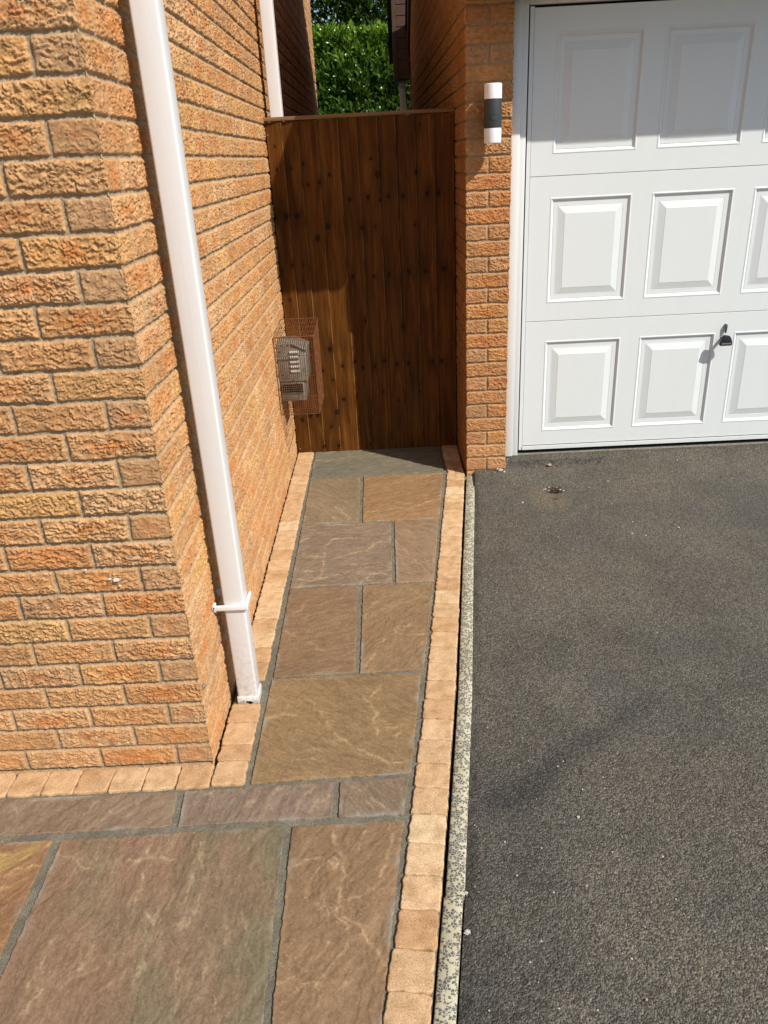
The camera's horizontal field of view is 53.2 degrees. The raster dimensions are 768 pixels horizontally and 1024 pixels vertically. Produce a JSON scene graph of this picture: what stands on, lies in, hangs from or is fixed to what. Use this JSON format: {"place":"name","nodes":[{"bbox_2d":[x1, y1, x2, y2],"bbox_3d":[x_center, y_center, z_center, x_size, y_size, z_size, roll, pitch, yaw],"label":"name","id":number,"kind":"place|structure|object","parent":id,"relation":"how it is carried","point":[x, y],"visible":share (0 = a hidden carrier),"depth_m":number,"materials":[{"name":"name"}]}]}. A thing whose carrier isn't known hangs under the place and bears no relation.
{"place":"outdoors","nodes":[
{"label":"outdoors","id":0,"kind":"place"},
{"bbox_2d":[0,446,465,1023],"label":"path","id":1,"kind":"structure","parent":0,"point":[40,878],"depth_m":2.08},
{"bbox_2d":[0,840,52,955],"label":"flagstone","id":2,"kind":"object","parent":1,"relation":"on","point":[21,863],"visible":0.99,"depth_m":1.95,"materials":[{"name":"stone"}]},
{"bbox_2d":[0,792,176,836],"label":"flagstone","id":3,"kind":"object","parent":1,"relation":"on","point":[66,814],"visible":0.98,"depth_m":2.13,"materials":[{"name":"stone"}]},
{"bbox_2d":[0,764,214,797],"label":"block edging","id":4,"kind":"object","parent":1,"relation":"on","point":[89,781],"visible":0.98,"depth_m":2.23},
{"bbox_2d":[0,826,284,1023],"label":"flagstone","id":5,"kind":"object","parent":1,"relation":"on","point":[174,928],"visible":1,"depth_m":1.78,"materials":[{"name":"stone"}]},
{"bbox_2d":[211,704,260,786],"bbox_3d":[-0.450,0.718,2.368,0.102,0.032,0.361,-3,25,1],"label":"block edging","id":6,"kind":"object","parent":1,"relation":"on","point":[234,755],"visible":0.99,"depth_m":2.34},
{"bbox_2d":[178,782,334,827],"bbox_3d":[-0.353,0.822,2.137,0.429,0.033,0.140,-3,25,1],"label":"flagstone","id":7,"kind":"object","parent":1,"relation":"on","point":[277,803],"visible":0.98,"depth_m":2.12,"materials":[{"name":"stone"}]},
{"bbox_2d":[252,452,313,680],"bbox_3d":[-0.467,0.118,3.668,0.102,0.032,2.254,-3,25,1],"label":"block edging","id":8,"kind":"object","parent":1,"relation":"on","point":[266,618],"visible":0.91,"depth_m":3.35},
{"bbox_2d":[273,586,357,678],"bbox_3d":[-0.246,0.451,2.928,0.291,0.033,0.605,-3,25,1],"label":"flagstone","id":9,"kind":"object","parent":1,"relation":"on","point":[318,634],"visible":0.99,"depth_m":2.88,"materials":[{"name":"stone"}]},
{"bbox_2d":[302,476,359,525],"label":"flagstone","id":10,"kind":"object","parent":1,"relation":"on","point":[332,500],"visible":1,"depth_m":3.99,"materials":[{"name":"stone"}]},
{"bbox_2d":[250,672,420,784],"bbox_3d":[-0.127,0.677,2.425,0.518,0.033,0.490,-3,25,1],"label":"flagstone","id":11,"kind":"object","parent":1,"relation":"on","point":[332,727],"visible":0.99,"depth_m":2.40,"materials":[{"name":"stone"}]},
{"bbox_2d":[272,820,403,1023],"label":"flagstone","id":12,"kind":"object","parent":1,"relation":"on","point":[337,921],"visible":0.99,"depth_m":1.78,"materials":[{"name":"stone"}]},
{"bbox_2d":[290,522,391,588],"bbox_3d":[-0.182,0.194,3.479,0.435,0.033,0.599,-3,25,1],"label":"flagstone","id":13,"kind":"object","parent":1,"relation":"on","point":[342,555],"visible":0.99,"depth_m":3.44,"materials":[{"name":"stone"}]},
{"bbox_2d":[338,777,408,818],"bbox_3d":[-0.027,0.803,2.140,0.199,0.033,0.141,-3,25,1],"label":"flagstone","id":14,"kind":"object","parent":1,"relation":"on","point":[368,798],"visible":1,"depth_m":2.13,"materials":[{"name":"stone"}]},
{"bbox_2d":[311,447,442,478],"bbox_3d":[-0.038,-0.285,4.500,0.764,0.033,0.423,-3,25,1],"label":"flagstone","id":15,"kind":"object","parent":1,"relation":"on","point":[362,463],"visible":0.98,"depth_m":4.47,"materials":[{"name":"stone"}]},
{"bbox_2d":[360,583,433,673],"bbox_3d":[0.061,0.435,2.927,0.297,0.033,0.600,-3,25,1],"label":"flagstone","id":16,"kind":"object","parent":1,"relation":"on","point":[395,625],"visible":0.98,"depth_m":2.90,"materials":[{"name":"stone"}]},
{"bbox_2d":[363,472,442,522],"bbox_3d":[0.111,-0.075,4.029,0.446,0.033,0.603,-3,25,1],"label":"flagstone","id":17,"kind":"object","parent":1,"relation":"on","point":[403,497],"visible":1,"depth_m":4.00,"materials":[{"name":"stone"}]},
{"bbox_2d":[394,519,437,583],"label":"flagstone","id":18,"kind":"object","parent":1,"relation":"on","point":[415,548],"visible":0.99,"depth_m":3.46,"materials":[{"name":"stone"}]},
{"bbox_2d":[383,445,464,1023],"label":"block edging","id":19,"kind":"object","parent":1,"relation":"on","point":[410,982],"visible":1,"depth_m":2.10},
{"bbox_2d":[310,0,386,28],"label":"sky","id":20,"kind":"structure","parent":0,"point":[315,0],"materials":[{"name":"white"}]},
{"bbox_2d":[431,480,473,1023],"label":"ground","id":21,"kind":"structure","parent":0,"point":[449,815],"depth_m":2.21,"materials":[{"name":"grey gravel"}]},
{"bbox_2d":[0,0,318,774],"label":"brick house","id":22,"kind":"structure","parent":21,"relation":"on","point":[115,650],"depth_m":2.04,"materials":[{"name":"brick"}]},
{"bbox_2d":[128,0,261,703],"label":"downpipe","id":23,"kind":"object","parent":22,"relation":"attached to","point":[148,19],"visible":0.98,"depth_m":2.02,"materials":[{"name":"white plastic"}]},
{"bbox_2d":[259,0,283,121],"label":"downpipe","id":24,"kind":"object","parent":22,"relation":"attached to","point":[268,27],"visible":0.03,"depth_m":3.85,"materials":[{"name":"white plastic"}]},
{"bbox_2d":[276,336,310,400],"bbox_3d":[-0.476,-0.773,4.120,0.155,0.308,0.204,-3,25,1],"label":"flue terminal","id":25,"kind":"object","parent":22,"relation":"attached to","point":[292,359],"visible":0.76,"depth_m":4.04,"materials":[{"name":"metal"}]},
{"bbox_2d":[273,317,323,415],"bbox_3d":[-0.452,-0.785,4.110,0.208,0.436,0.356,-3,25,1],"label":"wire cage","id":26,"kind":"object","parent":22,"relation":"attached to","point":[318,366],"visible":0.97,"depth_m":4.00,"materials":[{"name":"metal"}]},
{"bbox_2d":[310,0,386,29],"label":"tree","id":27,"kind":"object","parent":21,"relation":"on","point":[323,12],"visible":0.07,"depth_m":11.97,"materials":[{"name":"green plant"}]},
{"bbox_2d":[310,0,387,28],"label":"tree","id":28,"kind":"object","parent":21,"relation":"on","point":[358,5],"visible":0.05,"depth_m":12.26,"materials":[{"name":"green plant"}]},
{"bbox_2d":[311,0,386,24],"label":"tree","id":29,"kind":"object","parent":21,"relation":"on","point":[320,20],"visible":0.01,"depth_m":13.02,"materials":[{"name":"green plant"}]},
{"bbox_2d":[311,19,410,119],"bbox_3d":[-0.635,-4.959,10.760,6.503,3.278,1.372,-3,25,1],"label":"laurel hedge","id":30,"kind":"object","parent":21,"relation":"on","point":[353,70],"visible":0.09,"depth_m":9.89,"materials":[{"name":"green plant"}]},
{"bbox_2d":[433,475,474,1023],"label":"kerb edging","id":31,"kind":"object","parent":21,"relation":"on","point":[446,998],"visible":0.95,"depth_m":2.07,"materials":[{"name":"concrete"}]},
{"bbox_2d":[387,0,767,475],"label":"brick garage","id":32,"kind":"structure","parent":21,"relation":"on","point":[611,231],"depth_m":3.82,"materials":[{"name":"brick"}]},
{"bbox_2d":[263,108,455,452],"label":"garden gate","id":33,"kind":"structure","parent":32,"relation":"attached to","point":[363,205],"depth_m":4.24,"materials":[{"name":"dark brown stained timber"}]},
{"bbox_2d":[399,80,405,109],"bbox_3d":[0.237,-3.209,8.059,0.072,2.320,0.072,-3,25,1],"label":"post","id":34,"kind":"object","parent":32,"relation":"attached to","point":[402,85],"visible":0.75,"depth_m":7.60,"materials":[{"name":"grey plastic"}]},
{"bbox_2d":[484,83,501,143],"bbox_3d":[0.488,-1.790,3.447,0.079,0.238,0.107,-3,25,1],"label":"wall lamp","id":35,"kind":"object","parent":32,"relation":"attached to","point":[492,111],"visible":1,"depth_m":3.41,"materials":[{"name":"white metal"}]},
{"bbox_2d":[517,441,767,454],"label":"threshold","id":36,"kind":"object","parent":32,"relation":"attached to","point":[648,447],"visible":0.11,"depth_m":4.30,"materials":[{"name":"metal"}]},
{"bbox_2d":[518,0,767,449],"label":"garage door","id":37,"kind":"structure","parent":32,"relation":"in","point":[644,320],"depth_m":3.81,"materials":[{"name":"white paint"}]},
{"bbox_2d":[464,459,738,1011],"bbox_3d":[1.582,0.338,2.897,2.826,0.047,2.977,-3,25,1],"label":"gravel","id":38,"kind":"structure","parent":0,"point":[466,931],"depth_m":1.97,"materials":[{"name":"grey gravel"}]},
{"bbox_2d":[458,443,767,1023],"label":"driveway","id":39,"kind":"structure","parent":0,"point":[666,667],"depth_m":2.30,"materials":[{"name":"grey asphalt"}]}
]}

